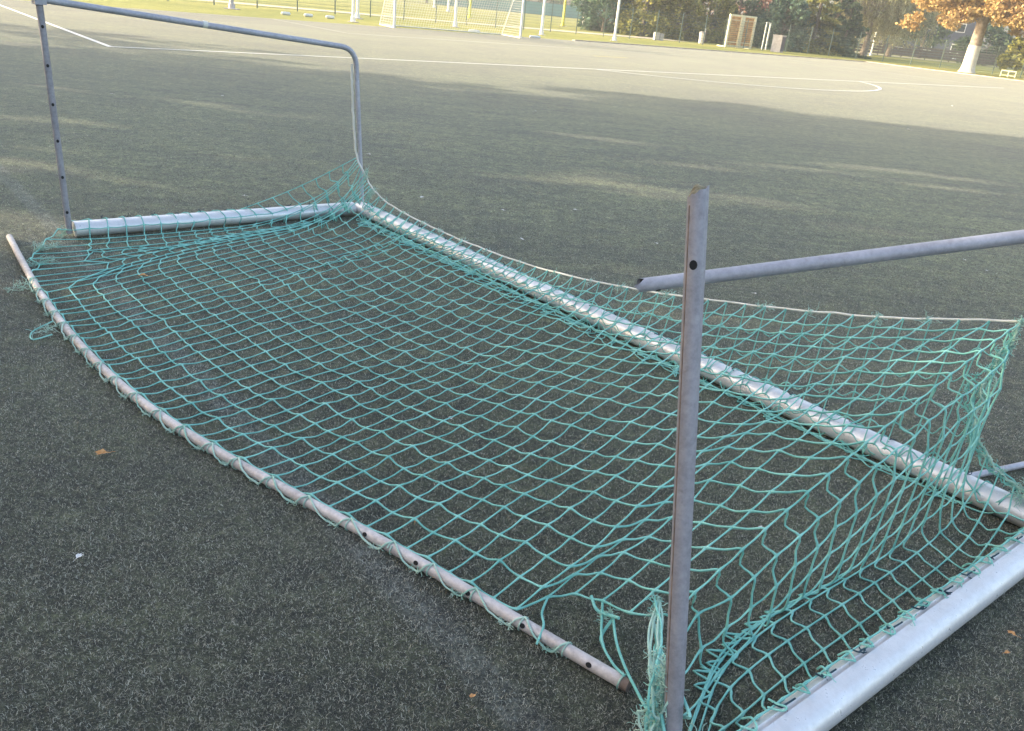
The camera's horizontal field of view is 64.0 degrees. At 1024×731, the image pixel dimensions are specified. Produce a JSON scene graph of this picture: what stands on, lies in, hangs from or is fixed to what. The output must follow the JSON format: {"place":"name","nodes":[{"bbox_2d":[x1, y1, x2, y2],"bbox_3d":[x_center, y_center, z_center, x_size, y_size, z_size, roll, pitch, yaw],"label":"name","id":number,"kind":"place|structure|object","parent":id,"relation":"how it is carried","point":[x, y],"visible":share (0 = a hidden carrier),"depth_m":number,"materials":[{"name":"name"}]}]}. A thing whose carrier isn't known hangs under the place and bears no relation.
{"place":"outdoors","nodes":[
{"label":"outdoors","id":0,"kind":"place"},
{"bbox_2d":[200,0,685,41],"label":"path","id":1,"kind":"structure","parent":0,"point":[426,19],"depth_m":59.70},
{"bbox_2d":[26,0,1023,79],"bbox_3d":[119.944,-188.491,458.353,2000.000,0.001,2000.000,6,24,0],"label":"ground","id":2,"kind":"structure","parent":0,"point":[203,7],"depth_m":62.12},
{"bbox_2d":[224,0,239,9],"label":"lamp post","id":3,"kind":"object","parent":2,"relation":"on","point":[231,4],"visible":1,"depth_m":42.95,"materials":[{"name":"metal"}]},
{"bbox_2d":[325,15,334,18],"bbox_3d":[-9.741,-18.645,43.845,0.500,0.171,0.180,-10,28,-32],"label":"sandbag","id":4,"kind":"object","parent":2,"relation":"on","point":[329,17],"visible":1,"depth_m":43.78,"materials":[{"name":"white paint"}]},
{"bbox_2d":[348,0,358,22],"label":"lamp post","id":5,"kind":"object","parent":2,"relation":"on","point":[353,18],"visible":1,"depth_m":42.18,"materials":[{"name":"white metal"}]},
{"bbox_2d":[355,0,361,18],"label":"lamp post","id":6,"kind":"object","parent":2,"relation":"on","point":[357,15],"visible":0.88,"depth_m":47.37,"materials":[{"name":"white metal"}]},
{"bbox_2d":[451,0,458,27],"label":"lamp post","id":7,"kind":"object","parent":2,"relation":"on","point":[455,16],"visible":0.89,"depth_m":49.87,"materials":[{"name":"white metal"}]},
{"bbox_2d":[467,0,471,18],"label":"yellow post","id":8,"kind":"object","parent":2,"relation":"on","point":[470,5],"visible":0.81,"depth_m":75.30,"materials":[{"name":"metal"}]},
{"bbox_2d":[0,0,1023,730],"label":"turf pitch","id":9,"kind":"object","parent":2,"relation":"on","point":[898,134],"visible":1,"depth_m":4.43,"materials":[{"name":"plastic"}]},
{"bbox_2d":[0,5,109,45],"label":"box side line","id":10,"kind":"object","parent":9,"relation":"on","point":[58,27],"visible":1,"depth_m":20.78,"materials":[{"name":"paint"}]},
{"bbox_2d":[96,449,115,454],"bbox_3d":[-1.490,0.315,2.999,0.067,0.013,0.027,-10,28,-32],"label":"fallen leaf","id":11,"kind":"object","parent":9,"relation":"on","point":[101,451],"visible":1,"depth_m":3.00,"materials":[{"name":"orange plant"}]},
{"bbox_2d":[6,234,631,691],"bbox_3d":[-1.535,0.060,3.578,4.880,0.038,0.346,26,31,38],"label":"ground tube","id":12,"kind":"object","parent":9,"relation":"on","point":[602,670],"visible":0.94,"depth_m":2.71,"materials":[{"name":"metal"}]},
{"bbox_2d":[19,0,857,61],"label":"goal line","id":13,"kind":"object","parent":9,"relation":"on","point":[445,31],"visible":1,"depth_m":41.33,"materials":[{"name":"paint"}]},
{"bbox_2d":[379,0,524,37],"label":"goal","id":14,"kind":"object","parent":9,"relation":"on","point":[391,7],"visible":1,"depth_m":43.28,"materials":[{"name":"white paint"}]},
{"bbox_2d":[0,90,1023,730],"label":"turf fibres","id":15,"kind":"object","parent":9,"relation":"on","point":[318,544],"visible":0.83,"depth_m":2.96,"materials":[{"name":"plastic"}]},
{"bbox_2d":[350,33,686,55],"bbox_3d":[1.825,-14.745,37.883,20.800,0.001,0.120,-13,30,-36],"label":"box line","id":16,"kind":"object","parent":9,"relation":"on","point":[504,43],"visible":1,"depth_m":36.24,"materials":[{"name":"paint"}]},
{"bbox_2d":[31,0,1023,730],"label":"overturned goal","id":17,"kind":"object","parent":9,"relation":"on","point":[853,686],"visible":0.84,"depth_m":2.37,"materials":[{"name":"silver metal"}]},
{"bbox_2d":[3,64,1023,730],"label":"goal net","id":18,"kind":"object","parent":17,"relation":"hanging from","point":[653,720],"visible":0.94,"depth_m":3.21,"materials":[{"name":"teal fabric"}]},
{"bbox_2d":[107,46,992,87],"bbox_3d":[8.760,-10.804,30.587,44.260,0.001,0.120,-13,30,-36],"label":"box line","id":19,"kind":"object","parent":9,"relation":"on","point":[493,64],"visible":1,"depth_m":22.97,"materials":[{"name":"paint"}]},
{"bbox_2d":[597,69,881,90],"bbox_3d":[9.928,-10.045,29.133,15.688,0.001,4.093,-13,30,-36],"label":"field line marking","id":20,"kind":"object","parent":9,"relation":"on","point":[879,88],"visible":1,"depth_m":26.57,"materials":[{"name":"paint"}]},
{"bbox_2d":[969,461,1023,477],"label":"thin rod","id":21,"kind":"object","parent":9,"relation":"on","point":[1009,467],"visible":0.38,"depth_m":3.54,"materials":[{"name":"metal"}]},
{"bbox_2d":[537,0,545,34],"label":"lamp post","id":22,"kind":"object","parent":2,"relation":"on","point":[541,32],"visible":0.99,"depth_m":51.77,"materials":[{"name":"white metal"}]},
{"bbox_2d":[525,0,572,4],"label":"leafy tree","id":23,"kind":"object","parent":2,"relation":"on","point":[556,1],"visible":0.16,"depth_m":173.43,"materials":[{"name":"green plant"}]},
{"bbox_2d":[561,0,566,26],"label":"yellow post","id":24,"kind":"object","parent":2,"relation":"on","point":[563,17],"visible":0.93,"depth_m":82.96,"materials":[{"name":"metal"}]},
{"bbox_2d":[167,0,1023,77],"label":"fence","id":25,"kind":"object","parent":2,"relation":"on","point":[335,12],"visible":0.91,"depth_m":65.77,"materials":[{"name":"metal"}]},
{"bbox_2d":[570,0,635,33],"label":"leafy bush","id":26,"kind":"object","parent":2,"relation":"on","point":[601,4],"visible":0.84,"depth_m":76.28,"materials":[{"name":"green plant"}]},
{"bbox_2d":[610,0,620,40],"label":"lamp post","id":27,"kind":"object","parent":2,"relation":"on","point":[614,38],"visible":0.96,"depth_m":54.62,"materials":[{"name":"white metal"}]},
{"bbox_2d":[615,0,684,38],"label":"leafy bush","id":28,"kind":"object","parent":2,"relation":"on","point":[639,4],"visible":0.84,"depth_m":75.04,"materials":[{"name":"green plant"}]},
{"bbox_2d":[648,0,710,40],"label":"leafy bush","id":29,"kind":"object","parent":2,"relation":"on","point":[701,12],"visible":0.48,"depth_m":76.43,"materials":[{"name":"green plant"}]},
{"bbox_2d":[698,30,705,43],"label":"white bin","id":30,"kind":"object","parent":2,"relation":"on","point":[701,37],"visible":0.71,"depth_m":70.83,"materials":[{"name":"paint"}]},
{"bbox_2d":[679,0,738,43],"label":"leafy bush","id":31,"kind":"object","parent":2,"relation":"on","point":[729,6],"visible":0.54,"depth_m":77.67,"materials":[{"name":"green plant"}]},
{"bbox_2d":[717,14,756,48],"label":"wooden rack","id":32,"kind":"object","parent":2,"relation":"on","point":[742,20],"visible":0.89,"depth_m":69.04,"materials":[{"name":"beige paint"}]},
{"bbox_2d":[712,0,765,43],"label":"leafy bush","id":33,"kind":"object","parent":2,"relation":"on","point":[749,5],"visible":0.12,"depth_m":78.79,"materials":[{"name":"green plant"}]},
{"bbox_2d":[703,0,805,26],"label":"leafy tree","id":34,"kind":"object","parent":2,"relation":"on","point":[738,9],"visible":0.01,"depth_m":109.12,"materials":[{"name":"green plant"}]},
{"bbox_2d":[736,0,788,40],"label":"rusty tree","id":35,"kind":"object","parent":2,"relation":"on","point":[765,5],"visible":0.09,"depth_m":83.82,"materials":[{"name":"plant"}]},
{"bbox_2d":[761,22,771,49],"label":"metal stand","id":36,"kind":"object","parent":2,"relation":"on","point":[767,36],"visible":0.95,"depth_m":72.49,"materials":[{"name":"white paint"}]},
{"bbox_2d":[770,34,786,52],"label":"concrete bin","id":37,"kind":"object","parent":2,"relation":"on","point":[778,43],"visible":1,"depth_m":68.89,"materials":[{"name":"grey concrete"}]},
{"bbox_2d":[780,37,785,50],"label":"door","id":38,"kind":"structure","parent":37,"relation":"in","point":[784,38],"depth_m":68.96,"materials":[{"name":"grey"}]},
{"bbox_2d":[752,3,805,50],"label":"spruce tree","id":39,"kind":"object","parent":2,"relation":"on","point":[789,18],"visible":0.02,"depth_m":80.99,"materials":[{"name":"green plant"}]},
{"bbox_2d":[752,0,815,52],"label":"leafy bush","id":40,"kind":"object","parent":2,"relation":"on","point":[799,10],"visible":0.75,"depth_m":75.67,"materials":[{"name":"green plant"}]},
{"bbox_2d":[572,39,1023,81],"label":"kerb","id":41,"kind":"structure","parent":2,"relation":"on","point":[798,56],"depth_m":59.47,"materials":[{"name":"concrete"}]},
{"bbox_2d":[787,0,844,56],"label":"spruce tree","id":42,"kind":"object","parent":2,"relation":"on","point":[825,23],"visible":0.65,"depth_m":78.18,"materials":[{"name":"green plant"}]},
{"bbox_2d":[804,0,862,54],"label":"spruce tree","id":43,"kind":"object","parent":2,"relation":"on","point":[834,15],"visible":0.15,"depth_m":84.30,"materials":[{"name":"green plant"}]},
{"bbox_2d":[822,0,871,58],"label":"spruce tree","id":44,"kind":"object","parent":2,"relation":"on","point":[856,16],"visible":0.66,"depth_m":78.33,"materials":[{"name":"green plant"}]},
{"bbox_2d":[841,0,902,52],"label":"willow tree","id":45,"kind":"object","parent":2,"relation":"on","point":[862,41],"visible":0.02,"depth_m":96.71,"materials":[{"name":"green plant"}]},
{"bbox_2d":[830,0,917,56],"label":"willow tree","id":46,"kind":"object","parent":2,"relation":"on","point":[887,12],"visible":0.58,"depth_m":85.94,"materials":[{"name":"green plant"}]},
{"bbox_2d":[771,35,998,65],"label":"plank fence","id":47,"kind":"object","parent":2,"relation":"on","point":[926,54],"visible":0.25,"depth_m":107.50,"materials":[{"name":"grey wood"}]},
{"bbox_2d":[858,4,939,56],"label":"willow tree","id":48,"kind":"object","parent":2,"relation":"on","point":[923,35],"visible":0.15,"depth_m":98.51,"materials":[{"name":"green plant"}]},
{"bbox_2d":[887,9,964,55],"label":"leafy tree","id":49,"kind":"object","parent":2,"relation":"on","point":[943,33],"visible":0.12,"depth_m":111.11,"materials":[{"name":"green plant"}]},
{"bbox_2d":[895,0,1023,73],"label":"chestnut tree","id":50,"kind":"object","parent":2,"relation":"on","point":[1000,13],"visible":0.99,"depth_m":63.03,"materials":[{"name":"orange plant"}]},
{"bbox_2d":[951,23,1014,65],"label":"bush","id":51,"kind":"object","parent":2,"relation":"on","point":[998,37],"visible":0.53,"depth_m":106.62,"materials":[{"name":"green plant"}]},
{"bbox_2d":[986,20,1021,50],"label":"leafy tree","id":52,"kind":"object","parent":2,"relation":"on","point":[990,35],"depth_m":124.84,"materials":[{"name":"green plant"}]},
{"bbox_2d":[1000,70,1016,77],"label":"bench","id":53,"kind":"object","parent":2,"relation":"on","point":[1007,75],"visible":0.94,"depth_m":65.15,"materials":[{"name":"beige paint"}]},
{"bbox_2d":[995,35,1023,74],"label":"bush","id":54,"kind":"object","parent":2,"relation":"on","point":[1018,43],"visible":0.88,"depth_m":78.38,"materials":[{"name":"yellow plant"}]},
{"bbox_2d":[1008,6,1023,30],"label":"chestnut tree","id":55,"kind":"object","parent":2,"relation":"on","point":[1022,25],"visible":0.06,"depth_m":63.80,"materials":[{"name":"orange plant"}]},
{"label":"mesh fence","id":56,"kind":"object","parent":2,"relation":"on","visible":0},
{"bbox_2d":[435,0,646,22],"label":"windscreen","id":57,"kind":"object","parent":56,"relation":"attached to","point":[535,6],"depth_m":158.82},
{"bbox_2d":[653,32,663,40],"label":"stone block","id":58,"kind":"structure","parent":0,"point":[659,36],"depth_m":67.74,"materials":[{"name":"concrete"}]},
{"bbox_2d":[527,0,1022,51],"label":"sky","id":59,"kind":"structure","parent":0,"point":[568,3],"materials":[{"name":"white"}]},
{"bbox_2d":[882,10,977,58],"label":"slate house","id":60,"kind":"structure","parent":0,"point":[968,30],"depth_m":128.22,"materials":[{"name":"tile"}]},
{"bbox_2d":[955,23,966,32],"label":"window","id":61,"kind":"structure","parent":60,"relation":"in","point":[962,30],"depth_m":127.16,"materials":[{"name":"white paint"}]},
{"bbox_2d":[853,51,1013,68],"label":"path","id":62,"kind":"structure","parent":0,"point":[926,59],"depth_m":110.42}
]}

